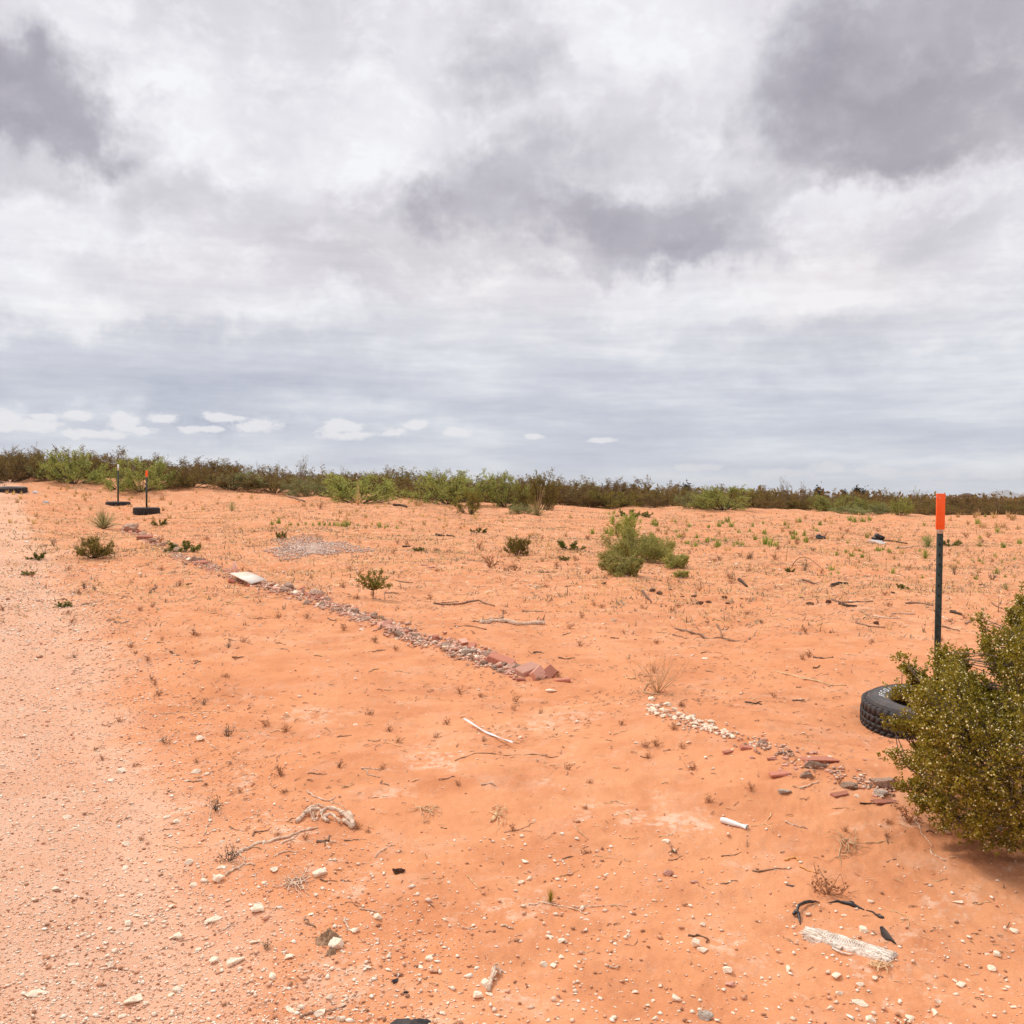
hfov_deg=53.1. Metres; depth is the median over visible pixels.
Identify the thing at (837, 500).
creosote bush
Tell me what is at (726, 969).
stone
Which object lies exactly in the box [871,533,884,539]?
black rubbish
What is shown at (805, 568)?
dead weed
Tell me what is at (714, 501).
mesquite bush
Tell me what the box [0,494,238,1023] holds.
dirt road
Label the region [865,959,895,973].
dry root tangle
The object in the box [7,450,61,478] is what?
creosote bush
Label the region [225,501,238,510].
yucca
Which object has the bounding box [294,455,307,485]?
leggy creosote
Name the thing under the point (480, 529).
young creosote
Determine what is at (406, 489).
creosote bush
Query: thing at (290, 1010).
stone
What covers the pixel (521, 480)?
creosote bush
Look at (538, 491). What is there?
creosote bush
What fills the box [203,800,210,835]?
dry stick
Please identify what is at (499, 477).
creosote bush
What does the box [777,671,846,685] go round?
dry stick
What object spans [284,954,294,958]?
stone
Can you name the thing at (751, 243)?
sky
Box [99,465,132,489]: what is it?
mesquite bush
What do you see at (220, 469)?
creosote bush
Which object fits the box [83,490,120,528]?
yucca
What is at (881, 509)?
mesquite bush
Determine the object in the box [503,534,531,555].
young creosote
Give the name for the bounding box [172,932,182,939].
stone
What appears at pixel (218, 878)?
stone
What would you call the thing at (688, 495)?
mesquite bush
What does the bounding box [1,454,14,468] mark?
creosote bush
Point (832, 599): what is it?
dry stick
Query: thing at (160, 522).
young creosote
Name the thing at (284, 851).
dry stick
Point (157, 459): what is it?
creosote bush
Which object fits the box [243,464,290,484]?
creosote bush
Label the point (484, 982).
stone
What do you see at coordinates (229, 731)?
dead weed
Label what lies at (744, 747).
brick fragment
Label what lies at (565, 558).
young creosote
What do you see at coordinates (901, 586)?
young creosote
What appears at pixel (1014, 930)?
stone
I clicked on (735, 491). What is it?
creosote bush
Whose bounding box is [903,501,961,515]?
creosote bush
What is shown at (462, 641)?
brick fragment
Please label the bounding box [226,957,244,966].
stone
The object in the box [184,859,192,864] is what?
stone
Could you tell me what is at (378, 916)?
stone
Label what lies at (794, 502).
creosote bush
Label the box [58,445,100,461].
creosote bush
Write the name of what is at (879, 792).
concrete chunk
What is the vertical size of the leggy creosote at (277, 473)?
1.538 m
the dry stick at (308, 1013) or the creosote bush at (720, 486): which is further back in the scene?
the creosote bush at (720, 486)
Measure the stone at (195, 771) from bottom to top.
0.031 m
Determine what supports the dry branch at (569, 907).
on the ground
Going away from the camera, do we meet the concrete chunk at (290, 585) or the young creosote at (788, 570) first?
the concrete chunk at (290, 585)
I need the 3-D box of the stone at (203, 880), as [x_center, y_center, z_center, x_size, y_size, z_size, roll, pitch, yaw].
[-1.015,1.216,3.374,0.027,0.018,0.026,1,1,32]
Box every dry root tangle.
[273,864,316,896]
[406,803,441,822]
[486,805,509,832]
[826,826,869,864]
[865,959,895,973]
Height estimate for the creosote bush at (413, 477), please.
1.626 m
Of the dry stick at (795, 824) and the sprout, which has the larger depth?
the dry stick at (795, 824)
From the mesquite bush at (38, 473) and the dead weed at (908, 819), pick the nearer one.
the dead weed at (908, 819)
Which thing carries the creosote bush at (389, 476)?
on the ground
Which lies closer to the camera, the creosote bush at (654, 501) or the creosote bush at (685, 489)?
the creosote bush at (654, 501)
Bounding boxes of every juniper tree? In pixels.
[683,480,691,488]
[851,485,860,498]
[860,485,870,496]
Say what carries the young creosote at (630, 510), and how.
on the ground
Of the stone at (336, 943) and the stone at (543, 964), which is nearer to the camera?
the stone at (543, 964)
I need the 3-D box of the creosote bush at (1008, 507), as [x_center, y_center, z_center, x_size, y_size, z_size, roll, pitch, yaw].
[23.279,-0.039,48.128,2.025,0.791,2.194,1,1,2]
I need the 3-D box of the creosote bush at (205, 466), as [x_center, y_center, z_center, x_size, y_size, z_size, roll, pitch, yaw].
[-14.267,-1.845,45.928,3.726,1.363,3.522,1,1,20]
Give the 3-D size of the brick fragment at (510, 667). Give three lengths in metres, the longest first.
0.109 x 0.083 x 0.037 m
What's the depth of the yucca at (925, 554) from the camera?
17.37 m
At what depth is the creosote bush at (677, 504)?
45.74 m
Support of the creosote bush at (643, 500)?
on the ground
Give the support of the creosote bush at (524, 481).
on the ground
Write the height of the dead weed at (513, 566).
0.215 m
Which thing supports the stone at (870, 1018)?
on the ground
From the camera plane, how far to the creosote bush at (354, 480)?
46.59 m
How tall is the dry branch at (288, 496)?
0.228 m
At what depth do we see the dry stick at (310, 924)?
3.05 m
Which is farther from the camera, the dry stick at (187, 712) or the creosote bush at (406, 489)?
the creosote bush at (406, 489)
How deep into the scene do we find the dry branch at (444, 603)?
10.17 m
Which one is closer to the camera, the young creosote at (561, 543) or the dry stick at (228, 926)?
the dry stick at (228, 926)
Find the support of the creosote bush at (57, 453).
on the ground
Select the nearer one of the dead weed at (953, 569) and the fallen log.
the fallen log
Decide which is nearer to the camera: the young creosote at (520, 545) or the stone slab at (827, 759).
the stone slab at (827, 759)
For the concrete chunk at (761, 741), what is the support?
on the ground
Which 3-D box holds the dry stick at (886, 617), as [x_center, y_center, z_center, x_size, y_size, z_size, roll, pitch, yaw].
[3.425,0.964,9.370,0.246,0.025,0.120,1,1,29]
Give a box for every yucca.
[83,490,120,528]
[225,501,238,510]
[525,487,549,515]
[918,526,934,546]
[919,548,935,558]
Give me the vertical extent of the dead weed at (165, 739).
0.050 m
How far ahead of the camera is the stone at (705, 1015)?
2.51 m
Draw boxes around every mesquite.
[596,553,645,576]
[661,552,689,568]
[670,569,689,577]
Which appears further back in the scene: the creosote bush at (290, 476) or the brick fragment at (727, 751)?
the creosote bush at (290, 476)
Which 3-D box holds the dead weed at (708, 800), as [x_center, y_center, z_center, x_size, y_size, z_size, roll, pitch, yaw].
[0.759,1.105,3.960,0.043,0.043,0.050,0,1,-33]
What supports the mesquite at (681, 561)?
on the ground
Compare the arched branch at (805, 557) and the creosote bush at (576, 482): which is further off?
the creosote bush at (576, 482)
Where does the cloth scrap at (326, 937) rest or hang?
on the ground
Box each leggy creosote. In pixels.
[116,451,127,476]
[272,464,284,479]
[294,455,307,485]
[779,477,791,508]
[800,482,806,508]
[912,487,922,512]
[989,491,1003,514]
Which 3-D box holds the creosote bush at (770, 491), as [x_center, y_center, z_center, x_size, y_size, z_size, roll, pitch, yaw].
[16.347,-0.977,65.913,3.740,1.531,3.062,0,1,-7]
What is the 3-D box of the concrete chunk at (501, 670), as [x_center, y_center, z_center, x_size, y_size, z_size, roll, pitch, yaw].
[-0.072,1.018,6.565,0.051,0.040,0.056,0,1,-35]
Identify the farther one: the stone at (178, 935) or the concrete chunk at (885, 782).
the concrete chunk at (885, 782)
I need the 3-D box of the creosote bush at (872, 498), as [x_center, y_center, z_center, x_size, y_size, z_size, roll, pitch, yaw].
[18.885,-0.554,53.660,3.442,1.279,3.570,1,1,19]
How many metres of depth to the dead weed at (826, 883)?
3.23 m
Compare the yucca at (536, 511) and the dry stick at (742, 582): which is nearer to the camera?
the dry stick at (742, 582)
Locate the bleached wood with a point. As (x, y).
(836, 942)
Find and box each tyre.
[0,486,27,493]
[105,501,130,505]
[133,507,159,514]
[860,683,1005,746]
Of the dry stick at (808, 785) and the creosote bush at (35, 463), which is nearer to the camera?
the dry stick at (808, 785)
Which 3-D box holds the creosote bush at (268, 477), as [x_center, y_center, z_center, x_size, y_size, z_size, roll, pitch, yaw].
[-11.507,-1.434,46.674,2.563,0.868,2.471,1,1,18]
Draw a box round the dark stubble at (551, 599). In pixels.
[0,481,1023,640]
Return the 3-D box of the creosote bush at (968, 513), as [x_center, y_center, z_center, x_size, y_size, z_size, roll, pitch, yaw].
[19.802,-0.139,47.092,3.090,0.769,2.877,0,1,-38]
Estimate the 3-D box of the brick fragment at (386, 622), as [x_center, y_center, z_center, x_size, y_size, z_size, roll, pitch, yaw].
[-1.017,0.885,8.104,0.081,0.044,0.122,-16,-3,42]
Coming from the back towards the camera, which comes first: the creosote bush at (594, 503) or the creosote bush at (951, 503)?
the creosote bush at (951, 503)
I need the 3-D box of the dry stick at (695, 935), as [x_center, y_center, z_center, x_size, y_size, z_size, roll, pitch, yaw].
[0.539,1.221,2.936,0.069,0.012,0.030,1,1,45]
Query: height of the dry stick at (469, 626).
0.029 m
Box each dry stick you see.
[159,711,218,713]
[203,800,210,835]
[216,920,241,932]
[225,862,254,875]
[273,850,298,856]
[299,1005,346,1018]
[304,918,315,927]
[316,835,330,845]
[374,844,394,857]
[454,625,486,629]
[455,753,557,760]
[472,609,503,621]
[504,822,534,832]
[604,963,619,968]
[641,590,651,601]
[643,683,660,694]
[688,934,708,942]
[737,578,747,586]
[752,867,791,871]
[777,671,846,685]
[785,820,807,828]
[792,674,845,685]
[799,781,818,788]
[830,581,847,586]
[831,598,872,602]
[838,602,856,606]
[855,621,884,627]
[873,615,900,618]
[905,602,933,605]
[914,817,932,846]
[941,625,959,630]
[949,610,962,614]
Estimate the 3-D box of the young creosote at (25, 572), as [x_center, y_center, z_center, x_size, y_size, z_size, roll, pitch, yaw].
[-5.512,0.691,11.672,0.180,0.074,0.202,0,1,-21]
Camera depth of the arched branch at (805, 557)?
14.68 m
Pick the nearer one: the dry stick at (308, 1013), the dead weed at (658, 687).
the dry stick at (308, 1013)
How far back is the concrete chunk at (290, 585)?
10.53 m
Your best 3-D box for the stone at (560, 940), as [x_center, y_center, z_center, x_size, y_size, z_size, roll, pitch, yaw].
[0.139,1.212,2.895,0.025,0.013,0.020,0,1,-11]
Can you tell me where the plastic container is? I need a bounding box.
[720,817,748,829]
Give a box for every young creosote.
[20,570,36,575]
[25,552,46,559]
[54,600,72,607]
[73,535,117,557]
[151,518,167,526]
[164,540,201,552]
[276,530,286,538]
[354,568,392,598]
[412,547,424,550]
[470,528,486,532]
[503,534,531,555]
[557,540,585,549]
[559,555,569,560]
[615,509,640,518]
[640,511,653,516]
[783,567,794,571]
[896,583,908,588]
[943,539,962,545]
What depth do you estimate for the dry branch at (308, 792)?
4.13 m
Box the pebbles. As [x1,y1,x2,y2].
[0,524,1023,1023]
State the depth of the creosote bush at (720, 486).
65.44 m
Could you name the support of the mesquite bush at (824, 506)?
on the ground
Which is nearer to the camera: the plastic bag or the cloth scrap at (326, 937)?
the cloth scrap at (326, 937)
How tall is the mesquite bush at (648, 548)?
0.596 m
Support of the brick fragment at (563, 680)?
on the ground
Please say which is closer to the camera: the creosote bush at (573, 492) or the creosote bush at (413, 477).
the creosote bush at (573, 492)
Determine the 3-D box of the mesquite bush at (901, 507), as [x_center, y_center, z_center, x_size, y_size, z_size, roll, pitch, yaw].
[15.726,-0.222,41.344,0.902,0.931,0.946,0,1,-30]
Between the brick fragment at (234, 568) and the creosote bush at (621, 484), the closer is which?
the brick fragment at (234, 568)
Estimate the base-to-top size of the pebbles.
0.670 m
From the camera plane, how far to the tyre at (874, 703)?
5.31 m
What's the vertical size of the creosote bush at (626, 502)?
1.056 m
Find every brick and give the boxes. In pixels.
[485,651,515,663]
[544,664,558,677]
[769,770,790,777]
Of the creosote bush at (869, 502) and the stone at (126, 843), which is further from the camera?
the creosote bush at (869, 502)
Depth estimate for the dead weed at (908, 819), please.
3.70 m
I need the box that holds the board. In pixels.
[230,572,265,583]
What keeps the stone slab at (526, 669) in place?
on the ground
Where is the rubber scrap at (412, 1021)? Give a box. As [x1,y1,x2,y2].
[390,1018,430,1023]
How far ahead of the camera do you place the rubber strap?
3.13 m
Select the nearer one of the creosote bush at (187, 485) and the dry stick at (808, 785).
the dry stick at (808, 785)
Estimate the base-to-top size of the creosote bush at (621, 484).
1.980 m
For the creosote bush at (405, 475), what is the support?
on the ground
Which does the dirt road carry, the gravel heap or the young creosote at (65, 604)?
the young creosote at (65, 604)
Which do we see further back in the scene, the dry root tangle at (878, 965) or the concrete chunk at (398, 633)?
the concrete chunk at (398, 633)
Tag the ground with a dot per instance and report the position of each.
(678, 800)
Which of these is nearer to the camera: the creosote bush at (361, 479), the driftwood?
the driftwood
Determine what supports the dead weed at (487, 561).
on the ground
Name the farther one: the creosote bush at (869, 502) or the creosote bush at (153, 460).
the creosote bush at (153, 460)
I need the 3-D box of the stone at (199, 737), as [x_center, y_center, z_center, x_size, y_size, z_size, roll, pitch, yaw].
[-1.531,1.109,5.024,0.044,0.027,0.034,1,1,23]
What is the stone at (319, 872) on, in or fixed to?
on the ground
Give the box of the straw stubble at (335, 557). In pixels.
[0,480,1023,646]
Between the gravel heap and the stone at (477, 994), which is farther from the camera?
the gravel heap
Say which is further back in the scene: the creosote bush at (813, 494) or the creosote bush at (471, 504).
the creosote bush at (813, 494)
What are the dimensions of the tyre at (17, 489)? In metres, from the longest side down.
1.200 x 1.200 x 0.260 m
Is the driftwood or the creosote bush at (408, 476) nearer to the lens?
the driftwood
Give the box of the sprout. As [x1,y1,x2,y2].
[545,886,555,901]
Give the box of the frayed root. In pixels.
[486,963,501,991]
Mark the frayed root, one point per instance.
(494, 971)
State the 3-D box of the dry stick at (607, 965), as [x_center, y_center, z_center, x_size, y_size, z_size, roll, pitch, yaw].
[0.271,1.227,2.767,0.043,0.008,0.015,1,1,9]
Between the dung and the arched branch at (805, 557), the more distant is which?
the arched branch at (805, 557)
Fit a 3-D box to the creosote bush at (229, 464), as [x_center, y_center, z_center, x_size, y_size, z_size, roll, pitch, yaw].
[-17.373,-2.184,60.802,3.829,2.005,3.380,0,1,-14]
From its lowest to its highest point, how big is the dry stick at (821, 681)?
0.025 m
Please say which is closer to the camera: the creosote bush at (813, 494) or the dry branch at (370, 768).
the dry branch at (370, 768)
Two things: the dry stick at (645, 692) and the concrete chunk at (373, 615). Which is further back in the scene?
the concrete chunk at (373, 615)
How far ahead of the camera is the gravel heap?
16.42 m
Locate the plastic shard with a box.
[880,926,895,943]
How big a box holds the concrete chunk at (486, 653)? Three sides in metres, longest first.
0.127 x 0.067 x 0.051 m
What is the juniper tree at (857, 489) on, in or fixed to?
on the ground
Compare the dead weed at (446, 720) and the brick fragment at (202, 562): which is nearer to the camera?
the dead weed at (446, 720)
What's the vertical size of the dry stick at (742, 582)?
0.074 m
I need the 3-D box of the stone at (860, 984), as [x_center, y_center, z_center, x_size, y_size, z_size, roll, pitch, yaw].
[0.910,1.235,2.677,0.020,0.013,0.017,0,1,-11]
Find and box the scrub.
[181,468,1023,507]
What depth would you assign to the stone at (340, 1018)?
2.54 m
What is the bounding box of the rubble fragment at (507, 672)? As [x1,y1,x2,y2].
[501,669,511,674]
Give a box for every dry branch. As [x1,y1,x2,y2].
[232,826,317,861]
[287,495,305,501]
[306,790,346,810]
[361,767,381,776]
[433,600,494,605]
[528,901,624,913]
[674,628,745,642]
[889,910,910,929]
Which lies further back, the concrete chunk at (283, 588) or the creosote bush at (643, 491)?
the creosote bush at (643, 491)
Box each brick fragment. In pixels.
[136,534,152,539]
[191,560,207,563]
[230,561,238,572]
[377,620,391,626]
[458,638,467,644]
[468,642,475,647]
[507,663,514,670]
[516,677,524,680]
[554,678,570,681]
[722,750,732,753]
[739,745,751,749]
[873,799,897,803]
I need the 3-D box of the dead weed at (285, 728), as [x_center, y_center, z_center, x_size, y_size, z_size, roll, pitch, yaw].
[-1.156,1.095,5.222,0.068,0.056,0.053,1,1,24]
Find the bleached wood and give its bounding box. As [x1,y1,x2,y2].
[798,926,897,962]
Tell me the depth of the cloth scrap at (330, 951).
2.85 m
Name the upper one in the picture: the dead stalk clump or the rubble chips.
the dead stalk clump
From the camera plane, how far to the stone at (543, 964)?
2.78 m
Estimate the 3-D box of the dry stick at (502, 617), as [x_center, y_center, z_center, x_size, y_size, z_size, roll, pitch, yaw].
[-0.124,0.920,9.081,0.175,0.036,1.033,1,1,14]
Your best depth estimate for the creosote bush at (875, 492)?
68.65 m
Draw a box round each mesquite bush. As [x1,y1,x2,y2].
[25,459,84,480]
[34,446,113,484]
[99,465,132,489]
[108,454,182,493]
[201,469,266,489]
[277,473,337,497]
[319,470,417,503]
[407,467,499,504]
[483,470,529,506]
[506,503,533,514]
[594,524,675,562]
[605,508,641,541]
[646,530,676,552]
[673,489,709,508]
[686,484,752,510]
[806,493,879,512]
[825,504,873,514]
[857,501,892,514]
[890,496,914,515]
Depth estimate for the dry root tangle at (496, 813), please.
3.90 m
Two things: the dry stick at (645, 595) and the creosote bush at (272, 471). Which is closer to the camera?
the dry stick at (645, 595)
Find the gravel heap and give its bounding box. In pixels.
[264,533,374,559]
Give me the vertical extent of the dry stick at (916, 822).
0.045 m
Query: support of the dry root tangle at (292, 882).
on the ground
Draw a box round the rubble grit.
[116,529,521,679]
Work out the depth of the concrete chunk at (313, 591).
10.12 m
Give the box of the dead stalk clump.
[351,477,364,504]
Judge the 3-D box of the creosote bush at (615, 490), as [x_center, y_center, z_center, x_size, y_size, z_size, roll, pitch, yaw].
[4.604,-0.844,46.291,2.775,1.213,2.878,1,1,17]
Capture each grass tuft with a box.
[603,527,609,533]
[760,535,769,544]
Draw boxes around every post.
[117,464,118,501]
[145,470,147,506]
[934,493,944,673]
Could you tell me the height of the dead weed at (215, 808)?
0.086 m
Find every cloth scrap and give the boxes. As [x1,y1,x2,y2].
[314,927,340,945]
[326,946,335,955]
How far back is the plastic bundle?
23.01 m
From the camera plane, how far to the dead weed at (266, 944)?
2.90 m
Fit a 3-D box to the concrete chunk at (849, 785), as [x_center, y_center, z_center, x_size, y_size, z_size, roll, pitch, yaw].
[1.311,1.065,3.990,0.069,0.027,0.069,1,-5,0]
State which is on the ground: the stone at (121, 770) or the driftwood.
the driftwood
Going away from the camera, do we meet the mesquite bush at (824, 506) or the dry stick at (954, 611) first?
the dry stick at (954, 611)
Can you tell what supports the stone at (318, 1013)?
on the ground
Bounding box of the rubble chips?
[649,702,896,795]
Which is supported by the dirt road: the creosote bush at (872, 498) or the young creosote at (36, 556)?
the young creosote at (36, 556)
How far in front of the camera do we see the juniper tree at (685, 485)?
149.89 m
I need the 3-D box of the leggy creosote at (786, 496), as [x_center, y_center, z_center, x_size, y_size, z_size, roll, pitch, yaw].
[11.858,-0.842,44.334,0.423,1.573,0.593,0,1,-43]
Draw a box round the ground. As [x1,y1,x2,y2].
[0,478,1023,1023]
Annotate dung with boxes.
[392,868,404,873]
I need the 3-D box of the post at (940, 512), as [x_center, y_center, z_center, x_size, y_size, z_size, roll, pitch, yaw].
[2.252,0.621,5.431,0.046,1.438,0.049,1,1,-3]
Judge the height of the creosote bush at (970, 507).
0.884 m
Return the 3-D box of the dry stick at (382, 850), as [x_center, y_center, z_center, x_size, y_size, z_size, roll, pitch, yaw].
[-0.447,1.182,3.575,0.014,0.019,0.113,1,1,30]
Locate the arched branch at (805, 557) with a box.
[791,557,823,570]
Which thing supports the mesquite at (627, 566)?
on the ground
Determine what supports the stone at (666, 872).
on the ground
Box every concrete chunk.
[121,523,138,531]
[189,555,197,561]
[280,586,289,591]
[284,582,293,588]
[308,588,324,594]
[351,608,358,613]
[360,616,370,620]
[370,612,377,618]
[393,630,403,636]
[461,648,476,654]
[479,650,496,656]
[496,668,503,672]
[757,740,767,744]
[778,789,791,793]
[799,771,813,777]
[804,761,826,768]
[839,781,857,788]
[871,777,897,789]
[873,788,887,796]
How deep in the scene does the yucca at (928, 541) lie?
20.73 m
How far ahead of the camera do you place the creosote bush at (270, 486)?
41.32 m
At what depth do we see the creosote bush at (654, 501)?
42.94 m
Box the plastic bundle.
[816,534,825,538]
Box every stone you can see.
[24,989,49,997]
[115,767,126,772]
[121,841,130,845]
[123,993,142,1003]
[125,920,131,926]
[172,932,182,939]
[172,985,180,992]
[173,819,180,823]
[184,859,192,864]
[189,882,197,887]
[190,769,200,773]
[196,735,203,740]
[200,877,208,882]
[204,915,222,922]
[209,956,219,962]
[212,874,224,882]
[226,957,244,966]
[251,904,263,911]
[269,972,275,978]
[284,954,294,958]
[286,1008,294,1012]
[312,868,326,876]
[314,1009,324,1017]
[325,994,332,999]
[328,937,343,949]
[336,1016,345,1021]
[350,928,358,932]
[374,913,381,919]
[425,955,432,960]
[473,990,482,997]
[481,978,488,986]
[540,961,547,966]
[558,938,564,942]
[662,869,673,875]
[672,993,681,1001]
[691,938,699,946]
[697,947,707,952]
[697,1010,713,1021]
[722,966,731,972]
[725,981,734,986]
[832,972,840,978]
[851,999,868,1006]
[856,982,863,986]
[859,925,868,932]
[865,1015,875,1022]
[905,1014,914,1020]
[956,981,965,987]
[987,965,995,970]
[993,950,1000,956]
[1009,928,1018,933]
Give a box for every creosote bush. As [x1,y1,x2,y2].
[0,445,45,479]
[0,452,47,482]
[0,456,16,482]
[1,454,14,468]
[3,446,87,480]
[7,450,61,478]
[29,445,80,476]
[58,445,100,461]
[76,450,117,479]
[78,454,133,477]
[87,446,150,472]
[101,458,166,479]
[122,453,177,476]
[140,454,171,468]
[142,462,206,480]
[156,456,227,483]
[163,460,223,488]
[168,455,235,484]
[173,474,193,488]
[190,457,259,484]
[194,458,245,473]
[194,468,261,490]
[216,458,248,483]
[236,472,284,488]
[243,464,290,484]
[250,473,295,492]
[259,464,298,483]
[268,474,312,488]
[285,468,353,491]
[305,469,356,487]
[306,475,352,492]
[323,475,369,489]
[344,472,382,491]
[349,467,418,495]
[352,464,410,484]
[367,466,416,489]
[374,481,434,499]
[380,468,448,491]
[392,478,450,500]
[394,470,422,486]
[420,468,461,499]
[444,476,492,502]
[451,486,487,514]
[471,471,531,503]
[480,473,512,500]
[495,473,560,504]
[511,467,562,510]
[511,475,544,490]
[526,484,591,506]
[527,473,568,487]
[549,475,588,490]
[556,477,598,503]
[557,482,614,506]
[559,489,621,507]
[578,485,646,508]
[586,481,641,505]
[597,477,638,491]
[606,478,655,500]
[611,490,670,504]
[617,475,679,497]
[623,497,669,507]
[634,486,673,505]
[637,486,699,506]
[643,480,706,503]
[672,484,742,505]
[694,483,757,500]
[704,483,751,503]
[722,489,771,507]
[731,485,783,507]
[732,494,790,508]
[750,488,796,508]
[755,485,789,501]
[765,491,812,508]
[781,493,833,509]
[782,499,813,510]
[790,488,840,500]
[815,494,863,509]
[821,488,873,503]
[841,489,903,506]
[853,497,890,510]
[859,487,927,509]
[868,490,935,513]
[877,581,1023,856]
[883,498,947,508]
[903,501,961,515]
[909,500,957,512]
[910,497,958,505]
[916,494,990,510]
[917,501,975,514]
[932,508,964,514]
[945,501,1000,514]
[947,492,1001,510]
[976,499,1023,512]
[976,506,1007,515]
[984,505,1023,514]
[985,504,1023,514]
[997,498,1023,510]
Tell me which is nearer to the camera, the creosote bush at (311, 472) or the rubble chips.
the rubble chips
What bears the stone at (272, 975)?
on the ground
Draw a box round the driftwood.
[295,803,354,828]
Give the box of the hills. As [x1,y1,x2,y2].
[979,490,1023,498]
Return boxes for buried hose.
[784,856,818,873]
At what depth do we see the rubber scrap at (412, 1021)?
2.48 m
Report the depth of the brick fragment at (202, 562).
13.20 m
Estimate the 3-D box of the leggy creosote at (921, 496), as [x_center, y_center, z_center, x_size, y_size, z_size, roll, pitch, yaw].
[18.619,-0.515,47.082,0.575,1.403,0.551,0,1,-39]
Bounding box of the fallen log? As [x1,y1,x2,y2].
[479,618,544,624]
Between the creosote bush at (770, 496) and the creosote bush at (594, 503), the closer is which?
the creosote bush at (594, 503)
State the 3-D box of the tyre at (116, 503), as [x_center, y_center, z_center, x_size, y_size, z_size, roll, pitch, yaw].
[-13.465,-0.241,35.002,0.820,0.240,0.820,0,1,-23]
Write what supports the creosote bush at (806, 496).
on the ground
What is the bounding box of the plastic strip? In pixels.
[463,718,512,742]
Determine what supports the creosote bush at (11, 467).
on the ground
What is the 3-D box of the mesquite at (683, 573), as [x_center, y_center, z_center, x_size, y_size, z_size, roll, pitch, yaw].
[2.116,0.769,12.813,0.253,0.114,0.184,0,1,-30]
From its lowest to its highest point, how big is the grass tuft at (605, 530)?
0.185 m
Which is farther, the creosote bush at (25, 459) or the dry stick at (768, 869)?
the creosote bush at (25, 459)
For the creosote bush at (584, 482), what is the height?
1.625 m
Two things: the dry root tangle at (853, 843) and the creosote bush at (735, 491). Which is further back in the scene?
the creosote bush at (735, 491)
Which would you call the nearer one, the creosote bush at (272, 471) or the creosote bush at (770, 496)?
the creosote bush at (770, 496)
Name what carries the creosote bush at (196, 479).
on the ground
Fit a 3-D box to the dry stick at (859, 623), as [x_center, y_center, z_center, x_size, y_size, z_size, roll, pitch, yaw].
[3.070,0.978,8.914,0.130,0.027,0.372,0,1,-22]
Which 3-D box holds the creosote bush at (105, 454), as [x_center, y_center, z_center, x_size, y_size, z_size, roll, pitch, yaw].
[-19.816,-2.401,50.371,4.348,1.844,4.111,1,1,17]
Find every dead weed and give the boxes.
[154,686,162,696]
[160,735,170,742]
[203,795,222,810]
[216,842,243,863]
[224,725,234,736]
[260,938,271,950]
[271,762,286,776]
[281,721,291,732]
[442,717,449,724]
[479,549,503,567]
[505,560,523,570]
[626,650,690,692]
[668,720,677,729]
[704,792,714,803]
[798,559,811,570]
[807,863,849,896]
[890,801,922,824]
[949,564,959,574]
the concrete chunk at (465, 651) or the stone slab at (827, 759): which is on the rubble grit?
the concrete chunk at (465, 651)
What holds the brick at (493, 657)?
on the concrete chunk
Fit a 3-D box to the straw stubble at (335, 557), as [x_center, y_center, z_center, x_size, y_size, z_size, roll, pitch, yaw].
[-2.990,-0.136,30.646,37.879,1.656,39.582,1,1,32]
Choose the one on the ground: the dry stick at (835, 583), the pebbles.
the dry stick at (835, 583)
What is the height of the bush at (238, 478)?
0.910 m
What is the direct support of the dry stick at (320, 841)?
on the ground
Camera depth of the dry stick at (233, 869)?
3.45 m
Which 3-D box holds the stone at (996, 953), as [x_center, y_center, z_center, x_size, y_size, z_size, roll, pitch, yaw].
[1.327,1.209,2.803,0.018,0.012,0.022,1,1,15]
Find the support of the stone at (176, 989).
on the dirt road
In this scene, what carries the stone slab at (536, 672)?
on the ground
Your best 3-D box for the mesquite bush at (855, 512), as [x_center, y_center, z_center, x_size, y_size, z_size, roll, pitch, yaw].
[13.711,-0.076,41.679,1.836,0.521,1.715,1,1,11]
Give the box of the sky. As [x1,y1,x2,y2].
[0,0,1023,498]
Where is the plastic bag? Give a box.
[866,540,885,543]
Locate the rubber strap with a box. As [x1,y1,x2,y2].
[792,900,883,924]
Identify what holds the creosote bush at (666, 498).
on the ground
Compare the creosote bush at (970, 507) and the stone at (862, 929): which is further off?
the creosote bush at (970, 507)
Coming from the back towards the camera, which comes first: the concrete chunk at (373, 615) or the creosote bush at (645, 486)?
the creosote bush at (645, 486)
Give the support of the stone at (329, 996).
on the ground
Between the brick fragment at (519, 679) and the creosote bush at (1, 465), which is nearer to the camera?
the brick fragment at (519, 679)
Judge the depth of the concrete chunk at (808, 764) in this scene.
4.19 m
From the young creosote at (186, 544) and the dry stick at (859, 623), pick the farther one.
the young creosote at (186, 544)
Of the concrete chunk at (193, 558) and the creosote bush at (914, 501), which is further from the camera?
the creosote bush at (914, 501)
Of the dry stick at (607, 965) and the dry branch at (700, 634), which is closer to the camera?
the dry stick at (607, 965)
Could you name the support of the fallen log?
on the ground
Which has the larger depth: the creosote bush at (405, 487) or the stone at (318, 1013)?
the creosote bush at (405, 487)
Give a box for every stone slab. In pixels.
[514,661,538,676]
[529,665,546,679]
[800,756,839,762]
[830,790,848,796]
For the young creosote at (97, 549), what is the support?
on the ground
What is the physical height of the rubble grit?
0.400 m

